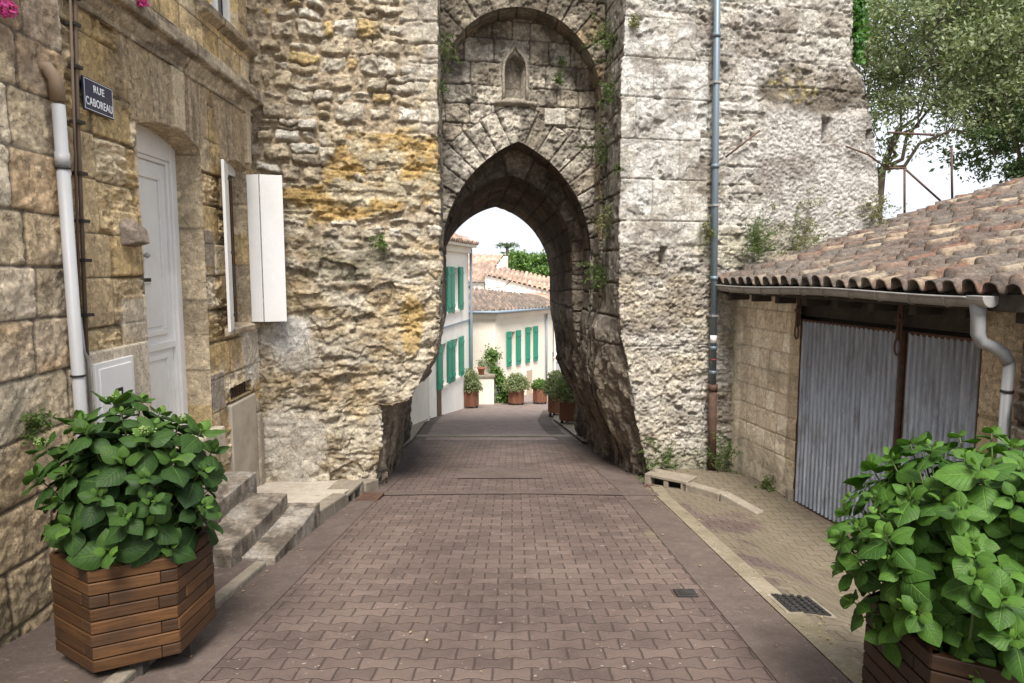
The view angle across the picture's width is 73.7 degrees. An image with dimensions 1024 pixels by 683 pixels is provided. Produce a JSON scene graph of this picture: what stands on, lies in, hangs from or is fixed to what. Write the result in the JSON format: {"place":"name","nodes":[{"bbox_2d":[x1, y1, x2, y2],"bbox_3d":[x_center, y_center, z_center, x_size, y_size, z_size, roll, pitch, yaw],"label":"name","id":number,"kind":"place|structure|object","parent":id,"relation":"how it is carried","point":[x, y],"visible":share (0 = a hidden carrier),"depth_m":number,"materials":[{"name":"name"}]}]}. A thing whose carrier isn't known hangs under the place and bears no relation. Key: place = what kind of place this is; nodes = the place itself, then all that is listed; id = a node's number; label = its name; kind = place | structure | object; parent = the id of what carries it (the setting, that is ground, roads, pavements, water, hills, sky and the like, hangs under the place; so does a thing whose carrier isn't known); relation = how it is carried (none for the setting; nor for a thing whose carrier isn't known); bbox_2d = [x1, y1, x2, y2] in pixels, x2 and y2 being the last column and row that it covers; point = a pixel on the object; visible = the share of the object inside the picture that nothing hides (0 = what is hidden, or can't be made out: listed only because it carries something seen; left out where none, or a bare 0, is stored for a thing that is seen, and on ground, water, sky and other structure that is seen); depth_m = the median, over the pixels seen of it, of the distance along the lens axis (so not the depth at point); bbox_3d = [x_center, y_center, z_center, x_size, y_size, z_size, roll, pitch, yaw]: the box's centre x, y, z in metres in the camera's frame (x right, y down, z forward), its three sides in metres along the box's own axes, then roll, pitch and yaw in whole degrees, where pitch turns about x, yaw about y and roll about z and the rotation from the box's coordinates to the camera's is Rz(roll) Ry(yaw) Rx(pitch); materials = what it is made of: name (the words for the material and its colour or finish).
{"place":"outdoors","nodes":[
{"label":"outdoors","id":0,"kind":"place"},
{"bbox_2d":[0,561,255,682],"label":"sidewalk","id":1,"kind":"structure","parent":0,"point":[34,656],"depth_m":3.51,"materials":[{"name":"concrete"}]},
{"bbox_2d":[131,415,441,682],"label":"road edge strip","id":2,"kind":"object","parent":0,"point":[240,613],"visible":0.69,"depth_m":4.54,"materials":[{"name":"concrete"}]},
{"bbox_2d":[49,524,215,676],"bbox_3d":[-1.990,1.382,3.634,0.677,0.670,0.753,0,6,0],"label":"wooden planter","id":3,"kind":"object","parent":2,"relation":"on","point":[137,618],"visible":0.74,"depth_m":3.36,"materials":[{"name":"wood"}]},
{"bbox_2d":[22,389,229,570],"bbox_3d":[-1.958,0.724,3.549,0.918,0.954,0.902,4,7,31],"label":"hydrangea bush","id":4,"kind":"object","parent":3,"relation":"in","point":[136,497],"visible":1,"depth_m":3.33,"materials":[{"name":"green plant"}]},
{"bbox_2d":[358,479,378,491],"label":"kerb","id":5,"kind":"structure","parent":2,"relation":"on","point":[370,485],"depth_m":8.08,"materials":[{"name":"stone"}]},
{"bbox_2d":[257,480,348,502],"bbox_3d":[-2.410,1.669,6.912,1.380,0.338,3.200,0,6,0],"label":"landing","id":6,"kind":"object","parent":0,"point":[308,492],"visible":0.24,"depth_m":7.54,"materials":[{"name":"beige stone"}]},
{"bbox_2d":[242,502,319,564],"bbox_3d":[-2.111,1.803,5.871,0.588,0.439,1.247,0,6,0],"label":"stone step","id":7,"kind":"object","parent":6,"relation":"on","point":[293,526],"visible":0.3,"depth_m":5.80,"materials":[{"name":"grey stone"}]},
{"bbox_2d":[212,493,287,567],"bbox_3d":[-2.365,1.638,5.687,0.600,0.365,1.279,0,6,0],"label":"stone step","id":8,"kind":"object","parent":7,"relation":"on","point":[248,522],"visible":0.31,"depth_m":5.61,"materials":[{"name":"grey stone"}]},
{"bbox_2d":[202,471,256,525],"bbox_3d":[-2.635,1.560,5.688,0.459,0.518,1.559,0,6,0],"label":"stone step","id":9,"kind":"object","parent":8,"relation":"on","point":[234,490],"visible":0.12,"depth_m":6.05,"materials":[{"name":"grey stone"}]},
{"bbox_2d":[403,419,427,446],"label":"sidewalk","id":10,"kind":"structure","parent":0,"point":[415,428],"depth_m":14.65,"materials":[{"name":"concrete"}]},
{"bbox_2d":[130,440,852,682],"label":"road","id":11,"kind":"structure","parent":0,"point":[592,597],"depth_m":4.53,"materials":[{"name":"brown brick"}]},
{"bbox_2d":[102,561,265,682],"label":"kerb","id":12,"kind":"structure","parent":11,"relation":"on","point":[127,674],"depth_m":4.52,"materials":[{"name":"stone"}]},
{"bbox_2d":[318,493,346,523],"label":"kerb","id":13,"kind":"structure","parent":11,"relation":"on","point":[332,504],"depth_m":6.94,"materials":[{"name":"stone"}]},
{"bbox_2d":[65,499,860,680],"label":"fallen leaves","id":14,"kind":"object","parent":11,"relation":"on","point":[674,579],"visible":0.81,"depth_m":4.19,"materials":[{"name":"brown plant"}]},
{"bbox_2d":[458,468,541,477],"bbox_3d":[-0.160,1.808,9.390,1.120,0.107,0.800,0,6,0],"label":"road patch","id":15,"kind":"object","parent":11,"relation":"on","point":[500,473],"visible":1,"depth_m":9.35,"materials":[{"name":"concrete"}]},
{"bbox_2d":[356,490,659,495],"bbox_3d":[-0.050,1.774,7.999,3.500,0.038,0.300,0,6,0],"label":"drainage strip","id":16,"kind":"object","parent":11,"relation":"on","point":[517,492],"visible":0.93,"depth_m":8.02,"materials":[{"name":"concrete"}]},
{"bbox_2d":[673,589,698,597],"bbox_3d":[1.170,1.703,4.603,0.140,0.055,0.140,0,6,0],"label":"drain cover","id":17,"kind":"object","parent":11,"relation":"on","point":[680,593],"visible":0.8,"depth_m":4.57,"materials":[{"name":"metal"}]},
{"bbox_2d":[651,484,862,682],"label":"gutter","id":18,"kind":"object","parent":11,"relation":"on","point":[841,658],"visible":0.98,"depth_m":4.58,"materials":[{"name":"concrete"}]},
{"bbox_2d":[425,393,579,439],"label":"street square","id":19,"kind":"structure","parent":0,"point":[500,419],"depth_m":16.63,"materials":[{"name":"brick"}]},
{"bbox_2d":[464,389,478,407],"bbox_3d":[-1.380,1.847,21.913,0.661,0.725,0.661,0,6,0],"label":"rust planter","id":20,"kind":"object","parent":19,"relation":"on","point":[471,399],"visible":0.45,"depth_m":21.62,"materials":[{"name":"metal"}]},
{"bbox_2d":[464,368,483,392],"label":"planter shrub","id":21,"kind":"object","parent":20,"relation":"in","point":[471,381],"visible":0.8,"depth_m":21.66,"materials":[{"name":"green plant"}]},
{"bbox_2d":[415,434,575,436],"bbox_3d":[-0.450,1.921,13.952,3.500,0.050,0.350,0,6,0],"label":"drainage strip","id":22,"kind":"object","parent":19,"relation":"on","point":[450,435],"visible":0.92,"depth_m":13.95,"materials":[{"name":"concrete"}]},
{"bbox_2d":[508,388,523,404],"bbox_3d":[0.140,1.902,23.326,0.583,0.685,0.583,0,6,0],"label":"rust planter","id":23,"kind":"object","parent":19,"relation":"on","point":[514,397],"visible":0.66,"depth_m":23.08,"materials":[{"name":"metal"}]},
{"bbox_2d":[502,372,530,391],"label":"planter shrub","id":24,"kind":"object","parent":23,"relation":"in","point":[517,380],"visible":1,"depth_m":23.06,"materials":[{"name":"green plant"}]},
{"bbox_2d":[533,387,546,403],"bbox_3d":[0.970,1.906,23.729,0.525,0.685,0.525,0,6,0],"label":"rust planter","id":25,"kind":"object","parent":19,"relation":"on","point":[539,396],"visible":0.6,"depth_m":23.50,"materials":[{"name":"metal"}]},
{"bbox_2d":[531,378,547,389],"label":"planter shrub","id":26,"kind":"object","parent":25,"relation":"in","point":[538,383],"visible":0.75,"depth_m":23.55,"materials":[{"name":"green plant"}]},
{"bbox_2d":[553,413,586,440],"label":"sidewalk","id":27,"kind":"structure","parent":0,"point":[569,426],"depth_m":15.54,"materials":[{"name":"concrete"}]},
{"bbox_2d":[548,392,558,416],"bbox_3d":[1.250,1.703,18.479,0.583,0.725,0.583,0,6,0],"label":"rust planter","id":28,"kind":"object","parent":27,"relation":"on","point":[553,406],"visible":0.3,"depth_m":18.26,"materials":[{"name":"metal"}]},
{"bbox_2d":[542,370,561,396],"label":"planter shrub","id":29,"kind":"object","parent":28,"relation":"in","point":[551,379],"visible":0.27,"depth_m":18.32,"materials":[{"name":"green plant"}]},
{"bbox_2d":[559,397,575,425],"bbox_3d":[1.420,1.636,16.159,0.641,0.745,0.641,0,6,0],"label":"rust planter","id":30,"kind":"object","parent":27,"relation":"on","point":[566,411],"visible":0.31,"depth_m":15.88,"materials":[{"name":"metal"}]},
{"bbox_2d":[549,374,574,402],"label":"planter shrub","id":31,"kind":"object","parent":30,"relation":"in","point":[563,391],"visible":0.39,"depth_m":15.86,"materials":[{"name":"green plant"}]},
{"bbox_2d":[537,410,850,682],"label":"road edge strip","id":32,"kind":"object","parent":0,"point":[763,628],"visible":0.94,"depth_m":4.61,"materials":[{"name":"concrete"}]},
{"bbox_2d":[646,468,805,513],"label":"sidewalk","id":33,"kind":"structure","parent":0,"point":[764,500],"depth_m":8.22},
{"bbox_2d":[455,0,1023,280],"label":"sky","id":34,"kind":"structure","parent":0,"point":[490,227],"materials":[{"name":"white"}]},
{"bbox_2d":[654,471,881,664],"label":"forecourt","id":35,"kind":"structure","parent":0,"point":[798,552],"depth_m":6.22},
{"bbox_2d":[765,593,837,619],"bbox_3d":[1.860,1.716,4.408,0.320,0.122,0.350,0,6,0],"label":"drain cover","id":36,"kind":"object","parent":35,"relation":"on","point":[806,604],"visible":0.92,"depth_m":4.37,"materials":[{"name":"metal"}]},
{"bbox_2d":[862,590,1019,682],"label":"wooden planter","id":37,"kind":"object","parent":35,"relation":"on","point":[922,661],"visible":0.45,"depth_m":2.49,"materials":[{"name":"wood"}]},
{"bbox_2d":[823,425,1023,682],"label":"hydrangea bush","id":38,"kind":"object","parent":37,"relation":"in","point":[941,550],"visible":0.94,"depth_m":2.46,"materials":[{"name":"green plant"}]},
{"bbox_2d":[887,131,953,212],"bbox_3d":[6.644,-2.629,10.944,1.288,1.460,0.118,0,6,0],"label":"iron railing","id":39,"kind":"object","parent":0,"point":[905,169],"visible":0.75,"depth_m":10.97,"materials":[{"name":"brown metal"}]},
{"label":"ground","id":40,"kind":"structure","parent":0,"visible":0},
{"bbox_2d":[0,0,75,647],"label":"stone house","id":41,"kind":"structure","parent":40,"relation":"on","point":[35,367],"depth_m":3.88,"materials":[{"name":"stone"}]},
{"bbox_2d":[0,0,19,18],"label":"geranium","id":42,"kind":"object","parent":41,"relation":"attached to","point":[5,12],"visible":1,"depth_m":3.58,"materials":[{"name":"pink plant"}]},
{"bbox_2d":[20,404,56,445],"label":"wall weed","id":43,"kind":"object","parent":41,"relation":"attached to","point":[37,423],"depth_m":3.85,"materials":[{"name":"green plant"}]},
{"bbox_2d":[36,0,286,486],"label":"stone house","id":44,"kind":"structure","parent":40,"relation":"on","point":[165,255],"depth_m":5.95,"materials":[{"name":"stone"}]},
{"bbox_2d":[81,75,113,119],"bbox_3d":[-2.770,-1.626,4.570,0.015,0.210,0.350,0,6,-2],"label":"street sign","id":45,"kind":"object","parent":44,"relation":"attached to","point":[97,97],"visible":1,"depth_m":4.55,"materials":[{"name":"blue metal"}]},
{"bbox_2d":[137,0,149,7],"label":"geranium","id":46,"kind":"object","parent":44,"relation":"attached to","point":[142,3],"visible":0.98,"depth_m":4.83,"materials":[{"name":"pink plant"}]},
{"bbox_2d":[137,158,175,431],"bbox_3d":[-3.082,-0.326,5.768,0.125,2.403,0.896,0,6,-2],"label":"door","id":47,"kind":"structure","parent":44,"relation":"in","point":[161,344],"depth_m":5.95,"materials":[{"name":"white paint"}]},
{"bbox_2d":[212,0,230,22],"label":"window","id":48,"kind":"structure","parent":44,"relation":"in","point":[222,6],"depth_m":7.09,"materials":[{"name":"white paint"}]},
{"bbox_2d":[226,162,237,321],"bbox_3d":[-3.037,-1.044,7.163,0.110,1.720,0.720,0,6,-2],"label":"window","id":49,"kind":"structure","parent":44,"relation":"in","point":[231,172],"depth_m":7.40,"materials":[{"name":"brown wood"}]},
{"bbox_2d":[328,480,383,503],"bbox_3d":[-1.780,1.783,7.671,0.560,0.285,0.560,1,6,7],"label":"storm drain","id":50,"kind":"object","parent":40,"relation":"on","point":[355,487],"visible":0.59,"depth_m":7.74,"materials":[{"name":"stone"}]},
{"bbox_2d":[410,376,429,424],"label":"house","id":51,"kind":"structure","parent":40,"relation":"on","point":[420,408],"depth_m":16.50,"materials":[{"name":"white paint"}]},
{"bbox_2d":[429,233,478,417],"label":"house","id":52,"kind":"structure","parent":40,"relation":"on","point":[447,380],"depth_m":20.19,"materials":[{"name":"white paint"}]},
{"bbox_2d":[436,372,441,415],"bbox_3d":[-2.051,1.722,18.793,0.120,1.850,0.400,1,6,10],"label":"door","id":53,"kind":"structure","parent":52,"relation":"in","point":[439,398],"depth_m":18.76,"materials":[{"name":"grey wood"}]},
{"bbox_2d":[477,374,494,403],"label":"garden wall","id":54,"kind":"structure","parent":40,"relation":"on","point":[486,395],"depth_m":23.50,"materials":[{"name":"paint"}]},
{"bbox_2d":[473,358,487,374],"bbox_3d":[-1.090,0.849,23.576,0.515,0.588,0.392,0,6,0],"label":"flower pot","id":55,"kind":"object","parent":54,"relation":"on","point":[481,369],"visible":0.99,"depth_m":23.51,"materials":[{"name":"ceramic"}]},
{"bbox_2d":[468,253,507,288],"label":"house","id":56,"kind":"structure","parent":40,"relation":"on","point":[481,264],"depth_m":36.12,"materials":[{"name":"ceramic"}]},
{"bbox_2d":[494,242,519,256],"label":"palm tree","id":57,"kind":"object","parent":40,"relation":"on","point":[507,245],"visible":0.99,"depth_m":49.42,"materials":[{"name":"green plant"}]},
{"bbox_2d":[468,287,552,398],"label":"house","id":58,"kind":"structure","parent":40,"relation":"on","point":[516,328],"depth_m":25.59,"materials":[{"name":"white paint"}]},
{"bbox_2d":[481,343,507,402],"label":"climbing vine","id":59,"kind":"object","parent":58,"relation":"attached to","point":[499,378],"visible":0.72,"depth_m":23.95,"materials":[{"name":"green plant"}]},
{"bbox_2d":[526,370,531,394],"bbox_3d":[0.669,1.656,26.271,0.020,1.120,0.400,4,7,32],"label":"door","id":60,"kind":"structure","parent":58,"relation":"in","point":[529,373],"depth_m":26.26,"materials":[{"name":"beige wood"}]},
{"bbox_2d":[497,248,523,266],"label":"tree","id":61,"kind":"object","parent":40,"relation":"on","point":[510,257],"visible":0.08,"depth_m":53.62,"materials":[{"name":"green plant"}]},
{"bbox_2d":[482,265,549,293],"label":"house","id":62,"kind":"structure","parent":40,"relation":"on","point":[513,280],"depth_m":32.27,"materials":[{"name":"white paint"}]},
{"bbox_2d":[508,246,549,277],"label":"tree","id":63,"kind":"object","parent":40,"relation":"on","point":[533,263],"visible":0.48,"depth_m":50.80,"materials":[{"name":"green plant"}]},
{"bbox_2d":[524,292,559,372],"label":"house","id":64,"kind":"structure","parent":40,"relation":"on","point":[555,365],"depth_m":28.04,"materials":[{"name":"white paint"}]},
{"bbox_2d":[236,0,884,485],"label":"gate tower","id":65,"kind":"structure","parent":40,"relation":"on","point":[730,116],"depth_m":8.66,"materials":[{"name":"stone"}]},
{"bbox_2d":[368,232,389,254],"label":"wall weed","id":66,"kind":"object","parent":65,"relation":"attached to","point":[382,242],"depth_m":7.83,"materials":[{"name":"green plant"}]},
{"bbox_2d":[440,79,449,102],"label":"wall weed","id":67,"kind":"object","parent":65,"relation":"attached to","point":[441,87],"depth_m":8.56,"materials":[{"name":"green plant"}]},
{"bbox_2d":[439,9,461,72],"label":"wall weed","id":68,"kind":"object","parent":65,"relation":"attached to","point":[444,45],"depth_m":8.54,"materials":[{"name":"green plant"}]},
{"bbox_2d":[548,69,565,83],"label":"wall weed","id":69,"kind":"object","parent":65,"relation":"attached to","point":[558,80],"depth_m":9.46,"materials":[{"name":"green plant"}]},
{"bbox_2d":[556,55,568,66],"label":"wall weed","id":70,"kind":"object","parent":65,"relation":"attached to","point":[561,62],"depth_m":9.46,"materials":[{"name":"green plant"}]},
{"bbox_2d":[576,252,607,293],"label":"wall weed","id":71,"kind":"object","parent":65,"relation":"attached to","point":[599,273],"depth_m":9.27,"materials":[{"name":"green plant"}]},
{"bbox_2d":[575,124,611,178],"bbox_3d":[1.189,-2.590,9.146,0.486,0.835,0.606,-3,7,-29],"label":"wall weed","id":72,"kind":"object","parent":65,"relation":"attached to","point":[600,146],"depth_m":9.16,"materials":[{"name":"green plant"}]},
{"bbox_2d":[581,14,616,64],"bbox_3d":[1.173,-3.889,8.804,0.402,0.595,0.540,-5,8,-38],"label":"wall weed","id":73,"kind":"object","parent":65,"relation":"attached to","point":[603,32],"depth_m":8.78,"materials":[{"name":"green plant"}]},
{"bbox_2d":[589,196,613,245],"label":"wall weed","id":74,"kind":"object","parent":65,"relation":"attached to","point":[602,225],"depth_m":8.91,"materials":[{"name":"green plant"}]},
{"bbox_2d":[598,72,618,111],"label":"wall weed","id":75,"kind":"object","parent":65,"relation":"attached to","point":[609,100],"depth_m":8.59,"materials":[{"name":"green plant"}]},
{"bbox_2d":[613,163,621,174],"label":"wall weed","id":76,"kind":"object","parent":65,"relation":"attached to","point":[617,166],"depth_m":8.48,"materials":[{"name":"green plant"}]},
{"bbox_2d":[628,13,640,29],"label":"wall weed","id":77,"kind":"object","parent":65,"relation":"attached to","point":[634,21],"depth_m":8.22,"materials":[{"name":"green plant"}]},
{"bbox_2d":[635,437,688,481],"bbox_3d":[1.902,1.642,8.825,0.675,0.916,0.638,4,7,33],"label":"wall weed","id":78,"kind":"object","parent":65,"relation":"attached to","point":[668,460],"depth_m":8.79,"materials":[{"name":"green plant"}]},
{"bbox_2d":[699,215,718,244],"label":"wall weed","id":79,"kind":"object","parent":65,"relation":"attached to","point":[711,233],"depth_m":8.66,"materials":[{"name":"green plant"}]},
{"bbox_2d":[695,431,743,474],"bbox_3d":[2.748,1.545,8.948,0.510,0.845,0.588,-6,8,-44],"label":"wall weed","id":80,"kind":"object","parent":65,"relation":"attached to","point":[727,455],"depth_m":8.91,"materials":[{"name":"green plant"}]},
{"bbox_2d":[741,208,785,264],"bbox_3d":[3.208,-1.344,8.739,0.576,0.742,0.637,0,6,0],"label":"wall weed","id":81,"kind":"object","parent":65,"relation":"attached to","point":[756,235],"depth_m":8.75,"materials":[{"name":"green plant"}]},
{"bbox_2d":[767,186,845,255],"bbox_3d":[3.747,-1.446,8.941,0.881,1.183,0.951,-4,7,-33],"label":"wall weed","id":82,"kind":"object","parent":65,"relation":"attached to","point":[804,230],"depth_m":8.87,"materials":[{"name":"green plant"}]},
{"bbox_2d":[850,0,872,64],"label":"ivy","id":83,"kind":"object","parent":65,"relation":"attached to","point":[859,32],"visible":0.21,"depth_m":8.98,"materials":[{"name":"green plant"}]},
{"bbox_2d":[860,192,906,226],"bbox_3d":[4.838,-1.642,9.175,0.422,0.708,0.774,-5,8,-38],"label":"wall weed","id":84,"kind":"object","parent":65,"relation":"attached to","point":[878,211],"depth_m":9.09,"materials":[{"name":"green plant"}]},
{"bbox_2d":[642,468,696,489],"bbox_3d":[1.892,1.810,8.401,0.560,0.285,0.560,5,8,38],"label":"storm drain","id":85,"kind":"object","parent":40,"relation":"on","point":[665,478],"visible":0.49,"depth_m":8.45,"materials":[{"name":"concrete"}]},
{"bbox_2d":[685,482,763,514],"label":"kerb","id":86,"kind":"structure","parent":40,"relation":"on","point":[727,497],"depth_m":7.79,"materials":[{"name":"stone"}]},
{"bbox_2d":[710,177,1023,532],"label":"garage","id":87,"kind":"structure","parent":40,"relation":"on","point":[852,351],"depth_m":6.85,"materials":[{"name":"stone"}]},
{"bbox_2d":[754,474,775,491],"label":"wall weed","id":88,"kind":"object","parent":87,"relation":"attached to","point":[767,483],"depth_m":8.23,"materials":[{"name":"green plant"}]},
{"bbox_2d":[793,319,906,532],"bbox_3d":[3.419,0.877,7.062,0.067,2.120,1.515,-1,6,-11],"label":"corrugated door","id":89,"kind":"structure","parent":87,"relation":"in","point":[851,379],"depth_m":7.04,"materials":[{"name":"metal"}]},
{"bbox_2d":[899,331,981,479],"bbox_3d":[3.678,0.999,5.899,0.058,2.120,0.810,-1,6,-11],"label":"corrugated door","id":90,"kind":"structure","parent":87,"relation":"in","point":[943,372],"depth_m":5.83,"materials":[{"name":"metal"}]},
{"bbox_2d":[854,0,1023,218],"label":"tree","id":91,"kind":"object","parent":40,"relation":"on","point":[940,26],"visible":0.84,"depth_m":13.42,"materials":[{"name":"green plant"}]},
{"bbox_2d":[899,6,1023,182],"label":"tree","id":92,"kind":"object","parent":40,"relation":"on","point":[964,155],"visible":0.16,"depth_m":17.28,"materials":[{"name":"green plant"}]},
{"bbox_2d":[955,91,1023,189],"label":"tree","id":93,"kind":"object","parent":40,"relation":"on","point":[1014,169],"visible":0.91,"depth_m":13.37,"materials":[{"name":"green plant"}]},
{"bbox_2d":[968,0,1023,115],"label":"tree","id":94,"kind":"object","parent":40,"relation":"on","point":[1014,5],"visible":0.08,"depth_m":14.44,"materials":[{"name":"green plant"}]},
{"bbox_2d":[1009,342,1023,450],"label":"rubble wall","id":95,"kind":"structure","parent":40,"relation":"on","point":[1017,432],"depth_m":4.89,"materials":[{"name":"stone"}]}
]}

